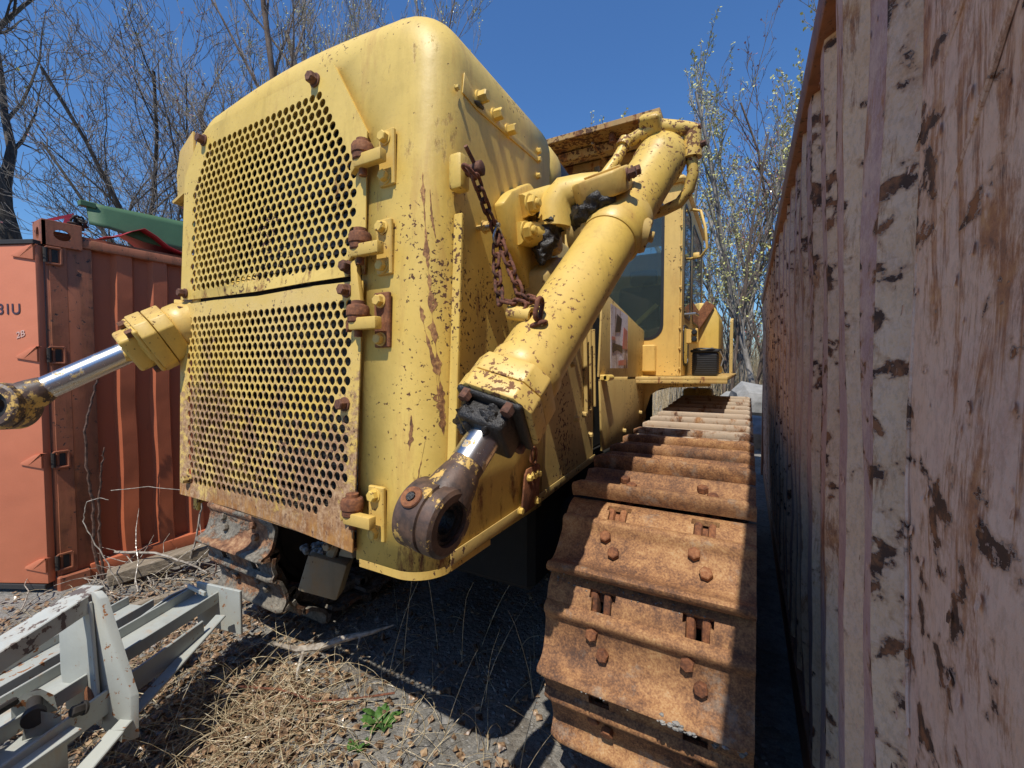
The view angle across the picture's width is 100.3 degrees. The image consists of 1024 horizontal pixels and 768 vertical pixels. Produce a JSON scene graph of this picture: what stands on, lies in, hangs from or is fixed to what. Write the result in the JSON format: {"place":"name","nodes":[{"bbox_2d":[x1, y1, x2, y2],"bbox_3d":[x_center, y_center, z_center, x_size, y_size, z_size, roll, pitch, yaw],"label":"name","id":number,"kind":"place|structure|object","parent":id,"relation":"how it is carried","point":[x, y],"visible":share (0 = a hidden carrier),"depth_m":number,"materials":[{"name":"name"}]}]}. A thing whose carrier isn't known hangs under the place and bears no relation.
{"place":"outdoors","nodes":[
{"label":"outdoors","id":0,"kind":"place"},
{"bbox_2d":[0,547,596,767],"bbox_3d":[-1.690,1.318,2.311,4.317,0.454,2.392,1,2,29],"label":"dry grass","id":1,"kind":"structure","parent":0,"point":[244,726],"depth_m":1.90,"materials":[{"name":"beige plant"}]},
{"bbox_2d":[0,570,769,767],"bbox_3d":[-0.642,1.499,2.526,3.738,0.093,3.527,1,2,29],"label":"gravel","id":2,"kind":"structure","parent":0,"point":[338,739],"depth_m":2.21,"materials":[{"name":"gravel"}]},
{"bbox_2d":[235,685,394,702],"bbox_3d":[-0.952,1.481,2.036,0.784,0.039,0.055,0,2,2],"label":"rusty wire","id":3,"kind":"object","parent":2,"relation":"on","point":[312,700],"visible":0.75,"depth_m":2.03,"materials":[{"name":"brown metal"}]},
{"bbox_2d":[0,372,802,767],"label":"ground","id":4,"kind":"structure","parent":0,"point":[780,732],"depth_m":2.30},
{"bbox_2d":[0,0,122,239],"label":"oak tree","id":5,"kind":"object","parent":4,"relation":"on","point":[11,152],"visible":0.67,"depth_m":9.22,"materials":[{"name":"brown plant"}]},
{"bbox_2d":[82,379,102,579],"bbox_3d":[-3.027,0.632,3.092,0.037,1.612,0.105,2,3,40],"label":"bramble","id":6,"kind":"object","parent":4,"relation":"on","point":[93,546],"visible":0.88,"depth_m":3.09,"materials":[{"name":"grey plant"}]},
{"bbox_2d":[97,447,105,580],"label":"bramble","id":7,"kind":"object","parent":4,"relation":"on","point":[99,527],"visible":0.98,"depth_m":3.12,"materials":[{"name":"grey plant"}]},
{"bbox_2d":[82,498,125,591],"bbox_3d":[-2.812,1.116,2.971,0.272,0.654,0.066,0,2,0],"label":"bramble","id":8,"kind":"object","parent":4,"relation":"on","point":[112,573],"visible":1,"depth_m":2.95,"materials":[{"name":"plant"}]},
{"bbox_2d":[111,486,179,490],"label":"bramble","id":9,"kind":"object","parent":8,"relation":"attached to","point":[146,486],"visible":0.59,"depth_m":3.10,"materials":[{"name":"grey plant"}]},
{"bbox_2d":[0,218,209,590],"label":"shipping container","id":10,"kind":"object","parent":4,"relation":"on","point":[72,295],"visible":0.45,"depth_m":3.08,"materials":[{"name":"metal"}]},
{"bbox_2d":[0,239,74,589],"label":"door","id":11,"kind":"structure","parent":10,"relation":"in","point":[27,547],"depth_m":2.92,"materials":[{"name":"red paint"}]},
{"bbox_2d":[31,213,73,222],"bbox_3d":[-3.278,-1.188,3.055,0.010,0.130,0.220,1,2,29],"label":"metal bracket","id":12,"kind":"object","parent":10,"relation":"on","point":[67,217],"visible":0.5,"depth_m":3.10,"materials":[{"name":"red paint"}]},
{"bbox_2d":[67,215,87,230],"bbox_3d":[-3.205,-1.194,3.160,0.093,0.103,0.124,1,2,18],"label":"old chain","id":13,"kind":"object","parent":10,"relation":"on","point":[78,221],"visible":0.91,"depth_m":3.15,"materials":[{"name":"metal"}]},
{"bbox_2d":[97,228,181,255],"bbox_3d":[-2.778,-1.200,4.127,0.500,0.156,1.900,1,2,29],"label":"metal sheet","id":14,"kind":"object","parent":10,"relation":"on","point":[164,248],"visible":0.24,"depth_m":3.59,"materials":[{"name":"red paint"}]},
{"bbox_2d":[77,199,193,253],"bbox_3d":[-2.541,-1.373,4.299,0.083,0.408,2.640,1,2,29],"label":"metal sheet","id":15,"kind":"object","parent":14,"relation":"on","point":[168,232],"visible":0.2,"depth_m":3.42,"materials":[{"name":"green paint"}]},
{"bbox_2d":[0,65,215,245],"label":"bare tree","id":16,"kind":"object","parent":4,"relation":"on","point":[68,180],"visible":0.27,"depth_m":8.26,"materials":[{"name":"brown plant"}]},
{"bbox_2d":[0,510,220,625],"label":"brushwood","id":17,"kind":"object","parent":4,"relation":"on","point":[146,577],"visible":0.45,"depth_m":3.12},
{"bbox_2d":[0,0,221,245],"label":"bare tree","id":18,"kind":"object","parent":4,"relation":"on","point":[156,125],"visible":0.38,"depth_m":8.85,"materials":[{"name":"brown plant"}]},
{"bbox_2d":[0,0,231,246],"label":"bare tree","id":19,"kind":"object","parent":4,"relation":"on","point":[116,204],"visible":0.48,"depth_m":7.98,"materials":[{"name":"brown plant"}]},
{"bbox_2d":[0,581,242,767],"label":"steel frame","id":20,"kind":"object","parent":4,"relation":"on","point":[76,651],"visible":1,"depth_m":1.57,"materials":[{"name":"white paint"}]},
{"bbox_2d":[114,179,180,220],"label":"bare tree","id":21,"kind":"object","parent":4,"relation":"on","point":[175,206],"visible":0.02,"depth_m":10.26,"materials":[{"name":"brown plant"}]},
{"bbox_2d":[106,543,208,586],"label":"timber beam","id":22,"kind":"structure","parent":4,"relation":"on","point":[124,573],"depth_m":3.14,"materials":[{"name":"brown wood"}]},
{"bbox_2d":[114,551,207,573],"bbox_3d":[-2.560,1.298,3.134,0.717,0.143,0.047,0,2,4],"label":"bramble","id":23,"kind":"object","parent":22,"relation":"on","point":[149,552],"visible":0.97,"depth_m":3.14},
{"bbox_2d":[187,503,202,564],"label":"bramble","id":24,"kind":"object","parent":22,"relation":"on","point":[195,541],"visible":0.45,"depth_m":3.26,"materials":[{"name":"grey plant"}]},
{"bbox_2d":[129,579,218,604],"bbox_3d":[-2.173,1.368,2.791,0.646,0.094,0.050,-1,2,-28],"label":"wooden slat","id":25,"kind":"object","parent":4,"relation":"on","point":[158,599],"visible":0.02,"depth_m":2.73,"materials":[{"name":"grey wood"}]},
{"bbox_2d":[26,0,325,218],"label":"bare tree","id":26,"kind":"object","parent":4,"relation":"on","point":[207,98],"visible":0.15,"depth_m":9.37,"materials":[{"name":"brown plant"}]},
{"bbox_2d":[55,0,318,251],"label":"bare tree","id":27,"kind":"object","parent":4,"relation":"on","point":[159,85],"visible":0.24,"depth_m":7.71,"materials":[{"name":"brown plant"}]},
{"bbox_2d":[122,0,388,154],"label":"willow tree","id":28,"kind":"object","parent":4,"relation":"on","point":[264,15],"visible":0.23,"depth_m":7.97,"materials":[{"name":"brown plant"}]},
{"bbox_2d":[154,0,489,119],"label":"willow tree","id":29,"kind":"object","parent":4,"relation":"on","point":[474,10],"visible":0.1,"depth_m":10.37,"materials":[{"name":"brown plant"}]},
{"bbox_2d":[273,624,393,679],"bbox_3d":[-0.954,1.422,2.264,0.625,0.197,0.113,0,2,-7],"label":"broken root","id":30,"kind":"object","parent":4,"relation":"on","point":[330,643],"visible":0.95,"depth_m":2.28,"materials":[{"name":"beige wood"}]},
{"bbox_2d":[347,737,369,752],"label":"weed","id":31,"kind":"object","parent":4,"relation":"on","point":[363,744],"visible":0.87,"depth_m":1.81,"materials":[{"name":"green plant"}]},
{"bbox_2d":[0,16,756,767],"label":"bulldozer","id":32,"kind":"object","parent":4,"relation":"on","point":[382,390],"visible":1,"depth_m":1.49,"materials":[{"name":"yellow paint"}]},
{"bbox_2d":[177,280,363,552],"bbox_3d":[-0.964,0.087,1.583,1.123,0.842,0.087,1,2,29],"label":"grille door","id":33,"kind":"structure","parent":32,"relation":"in","point":[326,525],"depth_m":1.52,"materials":[{"name":"yellow metal"}]},
{"bbox_2d":[176,63,367,300],"bbox_3d":[-0.949,-0.703,1.584,1.121,0.721,0.072,1,2,29],"label":"grille door","id":34,"kind":"structure","parent":32,"relation":"in","point":[327,80],"depth_m":1.55,"materials":[{"name":"yellow paint"}]},
{"bbox_2d":[461,163,547,327],"bbox_3d":[-0.003,-0.387,1.235,0.249,0.464,0.196,1,2,29],"label":"chain","id":35,"kind":"object","parent":32,"relation":"hanging from","point":[500,243],"visible":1,"depth_m":1.27,"materials":[{"name":"metal"}]},
{"bbox_2d":[597,297,643,376],"bbox_3d":[0.810,-0.301,3.027,0.012,0.520,1.300,1,2,29],"label":"upper side door","id":36,"kind":"structure","parent":32,"relation":"in","point":[635,333],"depth_m":2.81,"materials":[{"name":"yellow metal"}]},
{"bbox_2d":[598,374,645,450],"bbox_3d":[0.839,0.162,3.034,0.064,0.473,1.290,1,2,29],"label":"lower side door","id":37,"kind":"structure","parent":32,"relation":"in","point":[620,400],"depth_m":2.83,"materials":[{"name":"yellow paint"}]},
{"bbox_2d":[557,573,747,757],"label":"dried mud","id":38,"kind":"structure","parent":32,"relation":"on","point":[689,733],"depth_m":1.24,"materials":[{"name":"grey soil"}]},
{"bbox_2d":[361,703,403,733],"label":"weed","id":39,"kind":"object","parent":4,"relation":"on","point":[370,720],"visible":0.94,"depth_m":1.94,"materials":[{"name":"green plant"}]},
{"bbox_2d":[388,583,417,677],"bbox_3d":[-0.542,1.230,2.284,0.261,0.565,0.006,-2,3,-43],"label":"dry stalk","id":40,"kind":"object","parent":4,"relation":"on","point":[398,634],"visible":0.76,"depth_m":2.24,"materials":[{"name":"beige plant"}]},
{"bbox_2d":[403,582,411,672],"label":"dry stalk","id":41,"kind":"object","parent":4,"relation":"on","point":[406,630],"visible":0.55,"depth_m":2.27,"materials":[{"name":"beige plant"}]},
{"bbox_2d":[428,580,437,650],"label":"dry stalk","id":42,"kind":"object","parent":4,"relation":"on","point":[434,618],"visible":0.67,"depth_m":2.35,"materials":[{"name":"beige plant"}]},
{"bbox_2d":[444,653,475,735],"bbox_3d":[-0.209,1.273,1.751,0.010,0.533,0.275,-2,3,-38],"label":"dry stalk","id":43,"kind":"object","parent":4,"relation":"on","point":[456,698],"visible":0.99,"depth_m":1.79,"materials":[{"name":"beige plant"}]},
{"bbox_2d":[462,582,473,650],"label":"dry stalk","id":44,"kind":"object","parent":4,"relation":"on","point":[463,622],"visible":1,"depth_m":2.22,"materials":[{"name":"beige plant"}]},
{"bbox_2d":[485,630,499,700],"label":"dry stalk","id":45,"kind":"object","parent":4,"relation":"on","point":[488,670],"visible":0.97,"depth_m":2.00,"materials":[{"name":"beige plant"}]},
{"bbox_2d":[482,586,508,645],"bbox_3d":[-0.028,1.188,2.351,0.354,0.651,0.014,1,2,32],"label":"dry stalk","id":46,"kind":"object","parent":4,"relation":"on","point":[492,618],"visible":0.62,"depth_m":2.41,"materials":[{"name":"beige plant"}]},
{"bbox_2d":[480,598,530,711],"bbox_3d":[-0.020,1.302,2.080,0.329,0.442,0.010,-2,3,-39],"label":"dry stalk","id":47,"kind":"object","parent":4,"relation":"on","point":[494,662],"visible":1,"depth_m":2.02,"materials":[{"name":"beige plant"}]},
{"bbox_2d":[512,619,533,697],"bbox_3d":[0.042,1.238,1.940,0.009,0.587,0.294,1,2,25],"label":"dry stalk","id":48,"kind":"object","parent":4,"relation":"on","point":[526,663],"visible":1,"depth_m":2.01,"materials":[{"name":"beige plant"}]},
{"bbox_2d":[520,680,543,767],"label":"dry stalk","id":49,"kind":"object","parent":4,"relation":"on","point":[528,727],"visible":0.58,"depth_m":1.70,"materials":[{"name":"beige plant"}]},
{"bbox_2d":[582,48,803,394],"bbox_3d":[4.677,-3.752,11.634,5.542,10.109,3.971,0,2,1],"label":"birch tree","id":50,"kind":"object","parent":4,"relation":"on","point":[783,132],"visible":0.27,"depth_m":10.88,"materials":[{"name":"grey plant"}]},
{"bbox_2d":[671,39,719,403],"bbox_3d":[4.838,-3.571,11.111,1.300,9.873,1.228,-1,2,-17],"label":"slim tree","id":51,"kind":"object","parent":4,"relation":"on","point":[695,195],"visible":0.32,"depth_m":11.02,"materials":[{"name":"grey plant"}]},
{"bbox_2d":[652,304,762,415],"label":"dry reeds","id":52,"kind":"object","parent":4,"relation":"on","point":[664,397],"visible":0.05,"depth_m":11.06,"materials":[{"name":"beige plant"}]},
{"bbox_2d":[720,391,730,395],"bbox_3d":[4.706,0.527,8.802,0.938,0.788,1.052,-2,3,-38],"label":"concrete block","id":53,"kind":"object","parent":4,"relation":"on","point":[726,393],"depth_m":8.75,"materials":[{"name":"grey concrete"}]},
{"bbox_2d":[679,117,780,358],"bbox_3d":[5.910,-2.792,11.717,4.409,8.041,3.159,1,2,32],"label":"birch tree","id":54,"kind":"object","parent":4,"relation":"on","point":[762,265],"visible":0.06,"depth_m":11.43,"materials":[{"name":"grey plant"}]},
{"bbox_2d":[684,6,790,381],"bbox_3d":[6.046,-3.272,9.940,3.700,9.420,5.164,1,2,26],"label":"birch tree","id":55,"kind":"object","parent":4,"relation":"on","point":[715,196],"visible":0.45,"depth_m":9.04,"materials":[{"name":"grey plant"}]},
{"bbox_2d":[683,0,794,385],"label":"sapling","id":56,"kind":"object","parent":4,"relation":"on","point":[744,139],"visible":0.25,"depth_m":10.85,"materials":[{"name":"grey plant"}]},
{"bbox_2d":[685,68,797,450],"bbox_3d":[5.051,-2.320,8.794,2.978,7.582,4.157,-1,2,-26],"label":"birch tree","id":57,"kind":"object","parent":4,"relation":"on","point":[744,355],"visible":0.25,"depth_m":8.70,"materials":[{"name":"grey plant"}]},
{"bbox_2d":[709,141,780,357],"bbox_3d":[6.984,-2.643,10.665,2.906,8.040,4.297,-1,3,-34],"label":"sapling","id":58,"kind":"object","parent":4,"relation":"on","point":[742,257],"visible":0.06,"depth_m":11.19,"materials":[{"name":"brown plant"}]},
{"bbox_2d":[729,381,761,415],"bbox_3d":[4.435,0.314,7.856,0.889,0.724,0.761,1,2,29],"label":"concrete block","id":59,"kind":"object","parent":4,"relation":"on","point":[753,391],"depth_m":7.64,"materials":[{"name":"grey concrete"}]},
{"bbox_2d":[703,36,799,393],"bbox_3d":[5.577,-2.400,8.892,2.804,7.756,4.146,1,2,17],"label":"sapling","id":60,"kind":"object","parent":4,"relation":"on","point":[744,293],"visible":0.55,"depth_m":8.67,"materials":[{"name":"grey plant"}]},
{"bbox_2d":[722,52,781,292],"bbox_3d":[6.121,-2.630,9.951,2.906,8.040,4.297,2,3,37],"label":"sapling","id":61,"kind":"object","parent":4,"relation":"on","point":[765,179],"visible":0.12,"depth_m":9.42,"materials":[{"name":"brown plant"}]},
{"bbox_2d":[690,0,815,357],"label":"birch tree","id":62,"kind":"object","parent":4,"relation":"on","point":[719,160],"visible":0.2,"depth_m":11.58,"materials":[{"name":"grey plant"}]},
{"bbox_2d":[752,415,761,449],"bbox_3d":[4.125,0.820,7.066,0.672,0.570,0.688,1,2,29],"label":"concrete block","id":63,"kind":"object","parent":4,"relation":"on","point":[757,424],"depth_m":6.90,"materials":[{"name":"grey concrete"}]},
{"bbox_2d":[761,0,1023,767],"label":"shipping container","id":64,"kind":"object","parent":4,"relation":"on","point":[892,436],"visible":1,"depth_m":0.71,"materials":[{"name":"paint"}]},
{"bbox_2d":[0,0,817,364],"label":"sky","id":65,"kind":"structure","parent":0,"point":[561,62],"materials":[{"name":"blue"}]},
{"bbox_2d":[690,347,724,375],"bbox_3d":[1.663,-0.188,3.621,0.258,0.230,0.309,1,2,29],"label":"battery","id":66,"kind":"object","parent":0,"point":[705,362],"visible":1,"depth_m":3.52,"materials":[{"name":"black plastic"}]}
]}

